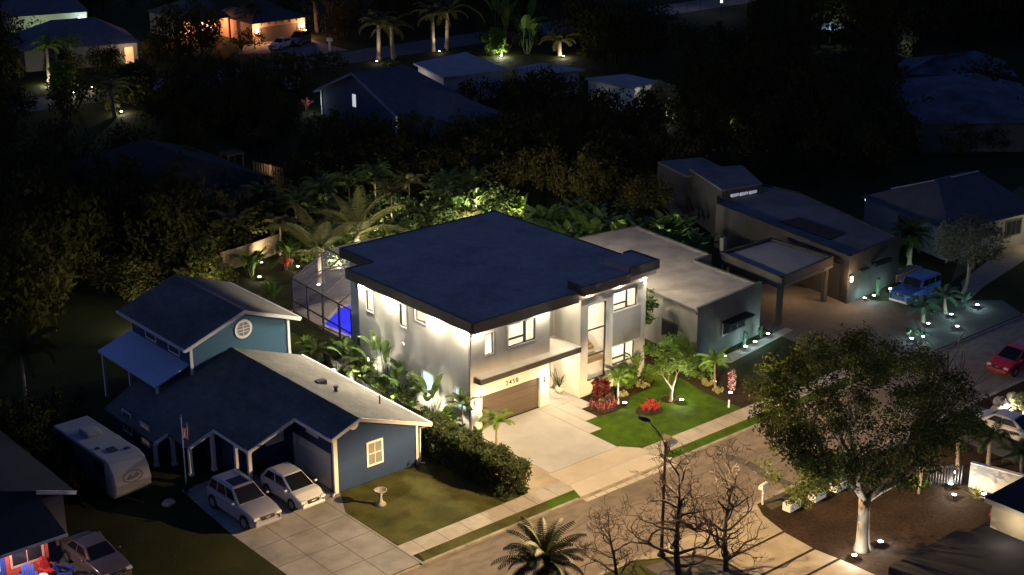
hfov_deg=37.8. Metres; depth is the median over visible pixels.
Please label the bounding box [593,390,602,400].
shrub
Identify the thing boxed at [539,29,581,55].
palm tree
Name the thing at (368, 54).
road
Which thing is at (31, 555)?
window
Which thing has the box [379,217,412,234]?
palm tree
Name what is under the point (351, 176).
palm tree
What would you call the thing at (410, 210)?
palm tree
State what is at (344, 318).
swimming pool
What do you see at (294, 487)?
parked car
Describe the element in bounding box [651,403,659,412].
bromeliad
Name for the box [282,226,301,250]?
shrub
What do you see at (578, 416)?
path
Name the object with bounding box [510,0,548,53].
traveller plant
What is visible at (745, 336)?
cactus
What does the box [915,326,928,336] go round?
shrub
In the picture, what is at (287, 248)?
banana plant
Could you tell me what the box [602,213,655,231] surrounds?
banana plant
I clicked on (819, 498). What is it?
planter box
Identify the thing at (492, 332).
window
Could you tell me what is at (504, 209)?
palm tree
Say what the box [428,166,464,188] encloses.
palm tree
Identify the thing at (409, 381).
shrub
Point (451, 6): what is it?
palm tree
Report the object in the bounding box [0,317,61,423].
palm tree
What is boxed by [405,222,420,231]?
banana plant
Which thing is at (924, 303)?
palm tree
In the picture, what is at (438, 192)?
palm tree
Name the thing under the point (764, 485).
mailbox
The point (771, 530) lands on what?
driveway
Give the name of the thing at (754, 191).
clerestory window
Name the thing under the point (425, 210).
palm tree
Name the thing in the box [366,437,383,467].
window
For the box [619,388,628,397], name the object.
shrub
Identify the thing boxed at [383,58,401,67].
shrub
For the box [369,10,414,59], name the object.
palm tree
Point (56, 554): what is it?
driveway
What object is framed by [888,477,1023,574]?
corner house
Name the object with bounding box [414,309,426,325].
window
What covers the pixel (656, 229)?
banana plant
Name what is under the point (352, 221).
palm tree
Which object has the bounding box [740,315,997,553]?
broadleaf tree
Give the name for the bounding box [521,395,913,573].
road crack
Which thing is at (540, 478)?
pavement
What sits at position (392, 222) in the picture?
palm tree
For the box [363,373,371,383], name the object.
shrub
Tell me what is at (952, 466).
slat fence
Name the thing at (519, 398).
garage door
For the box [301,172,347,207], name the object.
palm tree
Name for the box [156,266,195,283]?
shrub
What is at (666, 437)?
mailbox
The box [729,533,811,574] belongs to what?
driveway
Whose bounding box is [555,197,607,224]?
banana plant
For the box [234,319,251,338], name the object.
porthole window
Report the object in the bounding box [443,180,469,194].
banana plant
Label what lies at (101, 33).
dark roof house
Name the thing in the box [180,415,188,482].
flagpole
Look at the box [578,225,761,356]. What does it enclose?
grey flat house
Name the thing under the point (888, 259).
window
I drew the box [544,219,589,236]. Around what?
banana plant
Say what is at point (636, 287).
window
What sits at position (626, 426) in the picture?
lawn
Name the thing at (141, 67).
shrub
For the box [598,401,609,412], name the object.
bromeliad
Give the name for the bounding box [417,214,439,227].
banana plant
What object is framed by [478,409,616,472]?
driveway
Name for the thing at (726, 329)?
window
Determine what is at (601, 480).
driveway ramp
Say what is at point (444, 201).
banana plant
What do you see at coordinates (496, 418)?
palm tree
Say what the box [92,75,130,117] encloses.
palm tree
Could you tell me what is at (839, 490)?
planter box
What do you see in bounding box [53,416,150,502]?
travel trailer
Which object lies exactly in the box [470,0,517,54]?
traveller plant
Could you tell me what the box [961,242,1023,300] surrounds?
path
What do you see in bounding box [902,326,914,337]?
agave plant
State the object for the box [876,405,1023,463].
driveway
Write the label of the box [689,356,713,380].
shrub
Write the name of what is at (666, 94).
shrub
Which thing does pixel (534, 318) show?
window
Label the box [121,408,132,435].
window
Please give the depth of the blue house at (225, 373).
88.53 m
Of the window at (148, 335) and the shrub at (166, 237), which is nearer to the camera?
the window at (148, 335)
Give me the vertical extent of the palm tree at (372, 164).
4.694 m
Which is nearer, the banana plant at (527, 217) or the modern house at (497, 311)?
the modern house at (497, 311)
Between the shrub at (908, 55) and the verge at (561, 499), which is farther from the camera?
the shrub at (908, 55)
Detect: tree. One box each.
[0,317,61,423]
[30,35,62,82]
[38,33,70,60]
[56,33,86,65]
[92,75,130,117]
[177,229,212,246]
[209,207,257,245]
[224,0,266,20]
[239,179,284,202]
[258,212,300,255]
[268,202,361,283]
[269,186,315,225]
[280,179,325,225]
[295,0,332,32]
[299,337,331,360]
[301,169,344,205]
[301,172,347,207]
[310,185,405,243]
[332,168,368,201]
[332,218,369,236]
[337,190,377,240]
[342,355,377,377]
[353,161,392,187]
[357,159,395,212]
[358,9,402,60]
[360,208,386,220]
[360,229,394,242]
[363,224,395,236]
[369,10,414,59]
[371,177,409,217]
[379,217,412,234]
[383,219,414,235]
[390,170,427,196]
[397,202,423,226]
[408,202,444,221]
[409,0,453,51]
[412,218,438,228]
[420,183,458,202]
[422,202,449,219]
[425,0,470,50]
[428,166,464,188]
[430,194,456,204]
[445,385,481,424]
[450,202,481,218]
[456,165,492,186]
[460,200,486,217]
[470,186,495,203]
[480,409,514,444]
[491,515,587,574]
[502,207,521,215]
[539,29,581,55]
[565,496,657,574]
[602,367,633,404]
[614,432,740,574]
[616,171,676,217]
[637,439,790,570]
[642,332,699,401]
[645,287,658,325]
[661,336,698,369]
[696,347,731,388]
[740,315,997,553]
[889,214,934,265]
[906,294,943,322]
[907,441,943,493]
[928,283,965,313]
[931,211,1012,293]
[937,411,987,469]
[972,418,1018,464]
[996,435,1023,473]
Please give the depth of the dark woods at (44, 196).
127.07 m
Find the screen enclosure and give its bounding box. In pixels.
[291,237,376,339]
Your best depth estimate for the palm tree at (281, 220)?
122.62 m
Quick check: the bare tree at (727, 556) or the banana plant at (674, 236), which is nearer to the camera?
the bare tree at (727, 556)
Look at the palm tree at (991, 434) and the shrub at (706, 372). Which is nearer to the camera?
the palm tree at (991, 434)
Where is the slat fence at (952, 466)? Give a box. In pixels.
[908,463,963,484]
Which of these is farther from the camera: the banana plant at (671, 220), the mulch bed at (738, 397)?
the banana plant at (671, 220)
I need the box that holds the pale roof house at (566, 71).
[514,63,584,96]
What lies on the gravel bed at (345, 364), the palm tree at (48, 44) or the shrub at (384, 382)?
the shrub at (384, 382)
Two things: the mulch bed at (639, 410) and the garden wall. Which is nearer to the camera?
the garden wall
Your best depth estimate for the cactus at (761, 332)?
106.13 m
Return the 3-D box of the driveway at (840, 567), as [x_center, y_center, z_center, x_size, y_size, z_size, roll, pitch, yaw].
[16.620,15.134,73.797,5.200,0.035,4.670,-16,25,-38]
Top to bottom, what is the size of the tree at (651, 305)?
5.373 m
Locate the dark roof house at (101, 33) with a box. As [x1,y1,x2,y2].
[4,17,140,71]
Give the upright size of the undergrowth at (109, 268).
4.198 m
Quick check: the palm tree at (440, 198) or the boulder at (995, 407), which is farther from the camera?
the palm tree at (440, 198)
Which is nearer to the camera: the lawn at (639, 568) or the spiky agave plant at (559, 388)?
the lawn at (639, 568)
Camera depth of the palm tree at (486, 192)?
134.60 m
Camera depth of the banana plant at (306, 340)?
102.28 m
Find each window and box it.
[9,544,44,569]
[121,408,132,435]
[139,421,150,448]
[145,331,156,343]
[168,344,179,357]
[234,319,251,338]
[352,94,355,106]
[365,287,372,313]
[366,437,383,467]
[398,302,406,328]
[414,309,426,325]
[421,369,433,394]
[454,386,466,412]
[484,331,494,356]
[508,316,535,348]
[586,299,607,382]
[611,339,634,366]
[613,285,637,312]
[661,318,676,337]
[721,320,745,336]
[731,190,756,196]
[871,257,892,266]
[897,214,907,225]
[1004,217,1022,237]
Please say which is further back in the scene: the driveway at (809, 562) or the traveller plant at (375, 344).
the traveller plant at (375, 344)
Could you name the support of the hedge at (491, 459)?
on the terrain at (180, 536)
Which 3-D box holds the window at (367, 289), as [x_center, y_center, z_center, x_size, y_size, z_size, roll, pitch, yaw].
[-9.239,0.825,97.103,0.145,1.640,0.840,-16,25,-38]
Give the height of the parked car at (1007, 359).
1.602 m
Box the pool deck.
[291,295,350,338]
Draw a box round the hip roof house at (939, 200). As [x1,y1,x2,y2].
[861,170,1023,260]
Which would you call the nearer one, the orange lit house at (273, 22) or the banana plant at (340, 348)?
the banana plant at (340, 348)
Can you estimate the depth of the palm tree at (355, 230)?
119.42 m
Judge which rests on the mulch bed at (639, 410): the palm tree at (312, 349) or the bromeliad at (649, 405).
the bromeliad at (649, 405)
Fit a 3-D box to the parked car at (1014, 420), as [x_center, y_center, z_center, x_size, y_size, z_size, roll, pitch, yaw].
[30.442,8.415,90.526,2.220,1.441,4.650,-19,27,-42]
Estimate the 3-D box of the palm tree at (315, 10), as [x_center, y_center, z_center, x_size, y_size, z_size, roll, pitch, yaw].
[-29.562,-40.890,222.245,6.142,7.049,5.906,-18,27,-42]
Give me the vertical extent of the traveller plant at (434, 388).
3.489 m
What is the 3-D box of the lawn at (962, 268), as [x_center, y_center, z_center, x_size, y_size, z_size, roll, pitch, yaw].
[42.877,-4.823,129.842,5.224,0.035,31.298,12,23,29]
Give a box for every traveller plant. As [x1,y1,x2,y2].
[352,330,392,385]
[380,356,413,394]
[410,372,445,411]
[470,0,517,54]
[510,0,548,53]
[623,352,645,383]
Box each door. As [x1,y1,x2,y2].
[124,47,133,62]
[260,23,296,41]
[293,432,332,489]
[482,377,538,425]
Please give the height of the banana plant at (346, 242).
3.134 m
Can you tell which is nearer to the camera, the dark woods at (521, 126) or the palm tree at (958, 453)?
the palm tree at (958, 453)
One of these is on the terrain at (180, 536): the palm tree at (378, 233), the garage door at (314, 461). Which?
the palm tree at (378, 233)
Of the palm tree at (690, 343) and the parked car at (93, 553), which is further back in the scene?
the palm tree at (690, 343)
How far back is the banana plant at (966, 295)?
111.57 m
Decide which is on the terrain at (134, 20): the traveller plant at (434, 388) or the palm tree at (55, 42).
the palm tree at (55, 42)
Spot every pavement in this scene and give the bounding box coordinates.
[495,463,558,496]
[645,557,745,574]
[722,328,792,362]
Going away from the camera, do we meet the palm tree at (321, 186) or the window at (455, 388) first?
the window at (455, 388)
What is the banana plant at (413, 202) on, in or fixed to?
on the terrain at (180, 536)
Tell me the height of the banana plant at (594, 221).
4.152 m
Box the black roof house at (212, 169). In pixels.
[66,140,273,211]
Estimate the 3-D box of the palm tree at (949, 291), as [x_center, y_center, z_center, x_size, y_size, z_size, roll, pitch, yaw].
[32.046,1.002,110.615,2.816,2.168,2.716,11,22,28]
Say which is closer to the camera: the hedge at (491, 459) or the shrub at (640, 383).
the hedge at (491, 459)
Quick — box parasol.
[821,21,842,43]
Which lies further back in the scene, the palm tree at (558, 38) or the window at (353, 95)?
the palm tree at (558, 38)
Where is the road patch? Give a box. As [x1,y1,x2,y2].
[728,455,792,484]
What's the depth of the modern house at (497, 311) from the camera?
95.76 m
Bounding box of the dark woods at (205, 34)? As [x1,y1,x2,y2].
[0,0,583,83]
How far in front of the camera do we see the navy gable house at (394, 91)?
164.27 m
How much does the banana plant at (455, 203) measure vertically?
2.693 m
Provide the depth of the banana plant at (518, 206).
131.01 m
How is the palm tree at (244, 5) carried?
on the terrain at (134, 20)
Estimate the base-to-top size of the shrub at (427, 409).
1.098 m
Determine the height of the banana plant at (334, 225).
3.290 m
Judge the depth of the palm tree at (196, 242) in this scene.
119.53 m
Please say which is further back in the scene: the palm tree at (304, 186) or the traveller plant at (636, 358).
the palm tree at (304, 186)
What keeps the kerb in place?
on the road at (479, 558)
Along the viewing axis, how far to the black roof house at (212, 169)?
134.81 m
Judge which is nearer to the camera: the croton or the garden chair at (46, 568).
the garden chair at (46, 568)
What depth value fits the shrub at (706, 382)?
97.81 m
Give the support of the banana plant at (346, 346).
on the terrain at (180, 536)
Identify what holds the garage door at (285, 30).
in the orange lit house at (273, 22)
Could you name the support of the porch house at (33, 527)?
on the terrain at (180, 536)
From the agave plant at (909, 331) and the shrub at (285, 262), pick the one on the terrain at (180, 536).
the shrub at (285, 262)
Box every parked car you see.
[60,531,131,574]
[206,468,281,530]
[259,461,324,510]
[268,37,292,49]
[289,29,310,45]
[889,268,940,306]
[977,408,1023,440]
[987,340,1023,376]
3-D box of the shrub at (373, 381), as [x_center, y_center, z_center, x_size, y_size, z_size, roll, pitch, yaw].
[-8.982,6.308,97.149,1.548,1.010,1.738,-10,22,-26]
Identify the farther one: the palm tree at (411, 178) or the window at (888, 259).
the palm tree at (411, 178)
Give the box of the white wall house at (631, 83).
[585,74,659,109]
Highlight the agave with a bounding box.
[963,485,987,499]
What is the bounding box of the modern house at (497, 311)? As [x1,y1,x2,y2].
[339,210,659,429]
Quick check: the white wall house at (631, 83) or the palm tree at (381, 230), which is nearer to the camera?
the palm tree at (381, 230)
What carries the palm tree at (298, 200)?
on the terrain at (180, 536)
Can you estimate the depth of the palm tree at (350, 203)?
125.91 m
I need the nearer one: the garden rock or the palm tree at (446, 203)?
the garden rock
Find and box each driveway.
[48,531,132,574]
[182,474,421,574]
[238,39,346,56]
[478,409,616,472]
[640,505,781,559]
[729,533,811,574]
[759,284,1021,367]
[766,550,836,574]
[812,560,873,574]
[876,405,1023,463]
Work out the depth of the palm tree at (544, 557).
72.67 m
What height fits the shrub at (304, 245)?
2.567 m
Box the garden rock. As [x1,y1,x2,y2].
[162,498,175,506]
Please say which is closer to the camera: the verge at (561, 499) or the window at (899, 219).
the verge at (561, 499)
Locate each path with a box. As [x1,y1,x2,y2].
[537,387,600,432]
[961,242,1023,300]
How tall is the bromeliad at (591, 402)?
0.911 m
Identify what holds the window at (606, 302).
in the modern house at (497, 311)
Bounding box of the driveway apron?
[548,446,648,484]
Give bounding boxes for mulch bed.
[580,369,654,415]
[636,396,678,415]
[644,343,773,407]
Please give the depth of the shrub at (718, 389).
96.80 m
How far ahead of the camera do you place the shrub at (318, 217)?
125.24 m
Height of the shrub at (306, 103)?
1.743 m
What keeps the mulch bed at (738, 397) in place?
on the terrain at (180, 536)
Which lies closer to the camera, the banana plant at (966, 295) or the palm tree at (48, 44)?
the banana plant at (966, 295)
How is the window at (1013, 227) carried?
in the hip roof house at (939, 200)
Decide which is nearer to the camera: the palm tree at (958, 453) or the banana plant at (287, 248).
the palm tree at (958, 453)
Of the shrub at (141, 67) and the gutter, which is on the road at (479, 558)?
the gutter
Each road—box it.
[4,0,754,113]
[402,317,1023,574]
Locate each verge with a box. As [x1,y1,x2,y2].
[418,502,550,559]
[544,490,579,507]
[658,375,868,457]
[764,461,869,509]
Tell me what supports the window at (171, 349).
in the blue house at (225, 373)
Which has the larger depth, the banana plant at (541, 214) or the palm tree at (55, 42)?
the palm tree at (55, 42)
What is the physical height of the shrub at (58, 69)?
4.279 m
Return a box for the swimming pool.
[321,303,350,338]
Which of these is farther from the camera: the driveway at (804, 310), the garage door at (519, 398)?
the driveway at (804, 310)
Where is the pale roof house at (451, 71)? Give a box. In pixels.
[413,52,507,100]
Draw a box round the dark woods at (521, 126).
[277,0,747,205]
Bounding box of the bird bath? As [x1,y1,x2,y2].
[374,487,386,506]
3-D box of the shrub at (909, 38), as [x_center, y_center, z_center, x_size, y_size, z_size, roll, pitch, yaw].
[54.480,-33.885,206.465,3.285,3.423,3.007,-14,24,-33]
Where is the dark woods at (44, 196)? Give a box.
[0,49,435,504]
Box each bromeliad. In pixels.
[586,396,594,409]
[594,398,602,411]
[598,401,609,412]
[606,398,612,411]
[608,397,615,410]
[644,398,655,408]
[644,400,653,411]
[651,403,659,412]
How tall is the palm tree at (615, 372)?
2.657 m
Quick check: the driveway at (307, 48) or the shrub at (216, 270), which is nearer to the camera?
the shrub at (216, 270)
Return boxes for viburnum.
[613,363,639,388]
[639,367,655,382]
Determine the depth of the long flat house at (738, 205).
122.26 m
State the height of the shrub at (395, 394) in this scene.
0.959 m
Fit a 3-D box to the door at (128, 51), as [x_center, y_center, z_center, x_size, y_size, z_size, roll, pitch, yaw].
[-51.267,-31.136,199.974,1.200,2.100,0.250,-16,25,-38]
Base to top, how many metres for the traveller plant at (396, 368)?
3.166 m
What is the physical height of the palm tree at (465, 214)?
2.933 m
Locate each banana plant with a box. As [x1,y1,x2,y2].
[233,250,267,277]
[258,281,283,303]
[275,238,302,267]
[296,334,322,356]
[312,198,349,220]
[323,224,353,257]
[325,337,355,362]
[328,230,351,269]
[328,336,362,368]
[330,235,353,267]
[351,211,385,232]
[387,209,418,228]
[398,196,443,223]
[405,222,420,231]
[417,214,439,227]
[425,197,460,217]
[430,204,455,220]
[439,196,462,209]
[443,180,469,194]
[443,186,487,206]
[456,184,495,208]
[477,201,505,213]
[500,193,528,214]
[510,211,535,222]
[517,202,570,227]
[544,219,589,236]
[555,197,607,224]
[557,230,583,237]
[565,205,625,234]
[570,229,600,235]
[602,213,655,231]
[636,209,697,232]
[650,225,680,235]
[662,227,717,251]
[663,231,688,242]
[684,239,712,258]
[958,292,972,308]
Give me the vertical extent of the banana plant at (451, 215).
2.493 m
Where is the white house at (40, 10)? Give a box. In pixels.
[0,0,88,34]
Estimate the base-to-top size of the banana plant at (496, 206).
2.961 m
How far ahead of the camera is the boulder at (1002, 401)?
94.43 m
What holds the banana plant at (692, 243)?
on the terrain at (180, 536)
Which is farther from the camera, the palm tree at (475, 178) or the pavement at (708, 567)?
the palm tree at (475, 178)
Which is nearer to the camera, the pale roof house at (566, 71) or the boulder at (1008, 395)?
the boulder at (1008, 395)
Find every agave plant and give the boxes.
[551,368,564,392]
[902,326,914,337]
[927,309,941,319]
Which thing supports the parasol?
on the terrain at (180, 536)
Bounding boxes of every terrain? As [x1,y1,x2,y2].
[0,0,694,100]
[0,0,1023,574]
[609,381,1023,574]
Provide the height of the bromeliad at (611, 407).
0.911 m
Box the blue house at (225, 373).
[98,274,432,496]
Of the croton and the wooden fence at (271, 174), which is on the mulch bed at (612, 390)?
the croton
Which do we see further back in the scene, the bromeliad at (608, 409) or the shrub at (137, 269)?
the shrub at (137, 269)
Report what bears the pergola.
on the terrain at (180, 536)
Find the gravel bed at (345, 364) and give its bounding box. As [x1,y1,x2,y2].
[333,356,517,458]
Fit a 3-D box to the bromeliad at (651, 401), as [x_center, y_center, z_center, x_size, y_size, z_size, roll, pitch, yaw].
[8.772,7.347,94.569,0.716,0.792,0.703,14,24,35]
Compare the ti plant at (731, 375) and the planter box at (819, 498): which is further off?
the ti plant at (731, 375)
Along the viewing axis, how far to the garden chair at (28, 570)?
74.52 m
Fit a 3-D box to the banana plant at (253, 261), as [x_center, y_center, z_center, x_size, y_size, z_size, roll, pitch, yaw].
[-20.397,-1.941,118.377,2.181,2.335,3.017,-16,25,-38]
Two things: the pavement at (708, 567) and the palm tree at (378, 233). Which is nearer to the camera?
the pavement at (708, 567)
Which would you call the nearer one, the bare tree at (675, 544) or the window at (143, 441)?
the bare tree at (675, 544)
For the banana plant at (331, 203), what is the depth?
126.97 m
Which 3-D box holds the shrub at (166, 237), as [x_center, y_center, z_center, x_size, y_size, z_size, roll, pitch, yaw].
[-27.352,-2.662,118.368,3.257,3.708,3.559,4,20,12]
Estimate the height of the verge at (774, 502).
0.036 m
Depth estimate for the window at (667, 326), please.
103.60 m
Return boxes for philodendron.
[435,406,460,421]
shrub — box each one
[45,59,77,90]
[109,59,156,104]
[118,257,161,301]
[143,233,187,271]
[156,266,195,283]
[178,480,193,497]
[183,239,223,277]
[194,220,231,252]
[199,261,239,284]
[241,199,282,242]
[249,249,263,266]
[279,257,291,269]
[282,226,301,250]
[296,230,313,260]
[299,97,311,111]
[311,211,339,228]
[317,356,329,365]
[351,367,364,377]
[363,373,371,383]
[366,376,385,389]
[378,385,388,396]
[380,379,392,387]
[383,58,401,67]
[384,388,403,398]
[391,393,399,401]
[395,391,411,401]
[396,397,418,409]
[400,376,421,397]
[417,405,430,412]
[481,26,507,55]
[591,375,610,394]
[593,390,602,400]
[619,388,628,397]
[635,377,649,388]
[643,79,680,118]
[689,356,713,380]
[697,356,713,375]
[702,374,713,386]
[712,384,723,393]
[723,109,737,123]
[894,31,918,49]
[894,40,912,57]
[909,468,931,489]
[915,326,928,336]
[1009,391,1023,410]
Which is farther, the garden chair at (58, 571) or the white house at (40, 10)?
the white house at (40, 10)
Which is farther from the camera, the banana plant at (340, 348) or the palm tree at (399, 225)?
the palm tree at (399, 225)
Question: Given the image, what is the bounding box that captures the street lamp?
[638,416,666,557]
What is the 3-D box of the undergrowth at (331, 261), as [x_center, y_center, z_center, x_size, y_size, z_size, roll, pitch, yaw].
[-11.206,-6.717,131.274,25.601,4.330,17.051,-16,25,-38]
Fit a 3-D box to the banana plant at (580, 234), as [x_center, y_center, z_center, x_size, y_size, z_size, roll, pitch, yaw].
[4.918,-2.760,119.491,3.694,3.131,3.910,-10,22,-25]
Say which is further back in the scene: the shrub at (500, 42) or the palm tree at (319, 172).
the shrub at (500, 42)
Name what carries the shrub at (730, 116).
on the terrain at (180, 536)
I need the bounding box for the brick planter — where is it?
[896,265,921,282]
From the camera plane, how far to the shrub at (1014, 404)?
94.06 m
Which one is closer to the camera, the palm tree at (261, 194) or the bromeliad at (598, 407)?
the bromeliad at (598, 407)
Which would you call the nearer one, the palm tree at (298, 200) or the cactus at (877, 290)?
the cactus at (877, 290)
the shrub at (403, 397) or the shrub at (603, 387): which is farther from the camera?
the shrub at (603, 387)
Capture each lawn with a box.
[341,455,517,544]
[586,363,740,447]
[606,559,670,574]
[951,186,1023,281]
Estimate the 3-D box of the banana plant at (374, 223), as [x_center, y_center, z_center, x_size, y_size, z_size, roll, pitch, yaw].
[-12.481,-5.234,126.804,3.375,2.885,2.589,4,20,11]
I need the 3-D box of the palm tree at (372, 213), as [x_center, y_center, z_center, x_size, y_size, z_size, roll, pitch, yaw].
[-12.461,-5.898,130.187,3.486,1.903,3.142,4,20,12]
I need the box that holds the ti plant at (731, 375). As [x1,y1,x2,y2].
[728,369,736,390]
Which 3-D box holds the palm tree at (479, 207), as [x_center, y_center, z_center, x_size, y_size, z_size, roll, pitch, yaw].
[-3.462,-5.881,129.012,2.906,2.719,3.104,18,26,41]
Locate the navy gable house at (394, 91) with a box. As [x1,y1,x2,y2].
[313,65,501,144]
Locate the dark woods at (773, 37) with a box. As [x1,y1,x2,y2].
[576,0,1023,196]
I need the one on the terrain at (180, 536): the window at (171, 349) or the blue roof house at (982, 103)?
the blue roof house at (982, 103)
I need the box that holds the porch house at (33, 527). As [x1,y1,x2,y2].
[0,431,76,574]
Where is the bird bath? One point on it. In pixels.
(380, 491)
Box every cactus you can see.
[742,331,747,346]
[757,325,764,337]
[874,278,882,294]
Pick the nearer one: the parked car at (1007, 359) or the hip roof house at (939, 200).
the parked car at (1007, 359)
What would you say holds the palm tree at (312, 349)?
on the terrain at (180, 536)
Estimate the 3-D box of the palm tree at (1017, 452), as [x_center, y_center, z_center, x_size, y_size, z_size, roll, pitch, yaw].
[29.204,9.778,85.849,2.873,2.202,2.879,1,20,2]
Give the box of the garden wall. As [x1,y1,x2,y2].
[968,461,1023,492]
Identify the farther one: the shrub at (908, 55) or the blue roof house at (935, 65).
the shrub at (908, 55)
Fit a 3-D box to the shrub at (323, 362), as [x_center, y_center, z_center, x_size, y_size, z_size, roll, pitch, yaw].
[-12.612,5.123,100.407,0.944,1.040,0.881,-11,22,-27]
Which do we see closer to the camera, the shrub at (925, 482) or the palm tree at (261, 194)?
the shrub at (925, 482)
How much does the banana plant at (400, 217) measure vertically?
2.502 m
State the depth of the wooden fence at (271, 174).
145.06 m
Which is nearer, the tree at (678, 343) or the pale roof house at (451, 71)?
the tree at (678, 343)
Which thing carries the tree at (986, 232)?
on the terrain at (180, 536)
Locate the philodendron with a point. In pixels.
(447, 411)
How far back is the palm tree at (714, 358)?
97.05 m
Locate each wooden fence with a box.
[216,225,301,268]
[252,160,283,182]
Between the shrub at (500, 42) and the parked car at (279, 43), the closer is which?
the shrub at (500, 42)
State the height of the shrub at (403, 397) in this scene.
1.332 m
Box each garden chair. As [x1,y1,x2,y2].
[19,563,37,574]
[36,556,59,574]
[52,562,74,574]
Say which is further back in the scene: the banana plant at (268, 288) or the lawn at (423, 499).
the banana plant at (268, 288)
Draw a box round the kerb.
[394,314,1023,574]
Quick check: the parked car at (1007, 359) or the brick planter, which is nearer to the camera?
the parked car at (1007, 359)
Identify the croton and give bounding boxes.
[601,393,614,400]
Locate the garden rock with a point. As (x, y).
(169, 502)
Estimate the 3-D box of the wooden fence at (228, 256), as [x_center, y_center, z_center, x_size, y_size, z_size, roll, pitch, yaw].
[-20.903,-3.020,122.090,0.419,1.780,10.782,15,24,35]
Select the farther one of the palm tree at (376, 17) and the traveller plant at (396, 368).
the palm tree at (376, 17)
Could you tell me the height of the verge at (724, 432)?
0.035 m
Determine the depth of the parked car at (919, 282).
112.74 m
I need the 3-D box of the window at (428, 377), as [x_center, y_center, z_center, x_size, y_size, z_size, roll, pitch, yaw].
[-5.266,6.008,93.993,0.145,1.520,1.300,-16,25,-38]
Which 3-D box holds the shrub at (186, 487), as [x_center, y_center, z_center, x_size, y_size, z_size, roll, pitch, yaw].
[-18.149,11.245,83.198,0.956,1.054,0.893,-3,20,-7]
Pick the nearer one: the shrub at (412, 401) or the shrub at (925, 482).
the shrub at (925, 482)
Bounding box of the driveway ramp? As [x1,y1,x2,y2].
[570,455,671,496]
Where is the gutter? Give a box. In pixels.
[583,462,677,501]
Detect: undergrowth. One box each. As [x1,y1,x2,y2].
[54,203,270,292]
[227,165,525,271]
[561,196,689,233]
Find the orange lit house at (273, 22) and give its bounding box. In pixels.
[146,0,309,43]
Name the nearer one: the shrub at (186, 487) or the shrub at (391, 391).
the shrub at (186, 487)
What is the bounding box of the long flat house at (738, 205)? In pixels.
[656,157,900,303]
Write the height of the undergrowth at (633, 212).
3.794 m
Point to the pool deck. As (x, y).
(330, 306)
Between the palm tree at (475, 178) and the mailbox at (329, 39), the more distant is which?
the mailbox at (329, 39)
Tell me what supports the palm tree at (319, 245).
on the terrain at (180, 536)
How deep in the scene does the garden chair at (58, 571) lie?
74.83 m
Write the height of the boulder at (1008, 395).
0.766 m
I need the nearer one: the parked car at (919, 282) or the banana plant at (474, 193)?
the parked car at (919, 282)
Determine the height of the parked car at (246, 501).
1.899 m
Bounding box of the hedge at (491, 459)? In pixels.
[418,411,532,500]
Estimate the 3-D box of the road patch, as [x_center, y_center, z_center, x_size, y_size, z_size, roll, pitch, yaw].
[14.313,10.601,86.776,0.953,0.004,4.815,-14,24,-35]
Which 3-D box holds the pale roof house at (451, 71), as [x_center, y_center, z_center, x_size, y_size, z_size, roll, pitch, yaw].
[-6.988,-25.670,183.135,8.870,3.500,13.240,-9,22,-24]
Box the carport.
[718,237,833,322]
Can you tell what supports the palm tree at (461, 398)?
on the terrain at (180, 536)
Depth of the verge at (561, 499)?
83.12 m
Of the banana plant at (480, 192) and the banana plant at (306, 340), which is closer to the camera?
the banana plant at (306, 340)
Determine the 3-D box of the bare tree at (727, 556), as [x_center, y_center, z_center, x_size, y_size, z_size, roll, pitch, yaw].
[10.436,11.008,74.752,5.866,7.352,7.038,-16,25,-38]
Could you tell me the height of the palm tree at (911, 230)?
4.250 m
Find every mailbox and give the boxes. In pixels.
[326,37,331,50]
[662,434,672,455]
[759,481,768,504]
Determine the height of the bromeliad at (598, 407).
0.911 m
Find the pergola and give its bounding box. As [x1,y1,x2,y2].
[218,149,244,165]
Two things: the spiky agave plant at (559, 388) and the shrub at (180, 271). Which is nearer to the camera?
the spiky agave plant at (559, 388)
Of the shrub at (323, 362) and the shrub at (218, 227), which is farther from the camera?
the shrub at (218, 227)
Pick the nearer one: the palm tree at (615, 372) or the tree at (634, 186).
the palm tree at (615, 372)
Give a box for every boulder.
[990,404,1002,410]
[993,396,1009,408]
[1006,392,1021,401]
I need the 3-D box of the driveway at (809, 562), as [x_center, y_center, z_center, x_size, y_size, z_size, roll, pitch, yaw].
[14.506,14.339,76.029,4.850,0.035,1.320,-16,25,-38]
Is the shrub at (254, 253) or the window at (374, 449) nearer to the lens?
the window at (374, 449)
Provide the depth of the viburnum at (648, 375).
98.37 m
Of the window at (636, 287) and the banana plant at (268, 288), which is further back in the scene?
the banana plant at (268, 288)
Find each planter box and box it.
[782,497,800,512]
[808,488,825,501]
[829,478,846,492]
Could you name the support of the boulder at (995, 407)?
on the terrain at (904, 526)
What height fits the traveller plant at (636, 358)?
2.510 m
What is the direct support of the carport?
on the driveway at (804, 310)
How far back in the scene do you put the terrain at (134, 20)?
222.99 m
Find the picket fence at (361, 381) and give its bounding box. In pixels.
[323,352,486,443]
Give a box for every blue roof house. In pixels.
[878,73,1023,152]
[896,50,1016,80]
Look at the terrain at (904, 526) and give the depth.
81.17 m
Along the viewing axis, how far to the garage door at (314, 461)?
85.08 m
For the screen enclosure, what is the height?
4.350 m
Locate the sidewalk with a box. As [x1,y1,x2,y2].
[398,368,861,555]
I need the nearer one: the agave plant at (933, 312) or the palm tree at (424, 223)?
the agave plant at (933, 312)

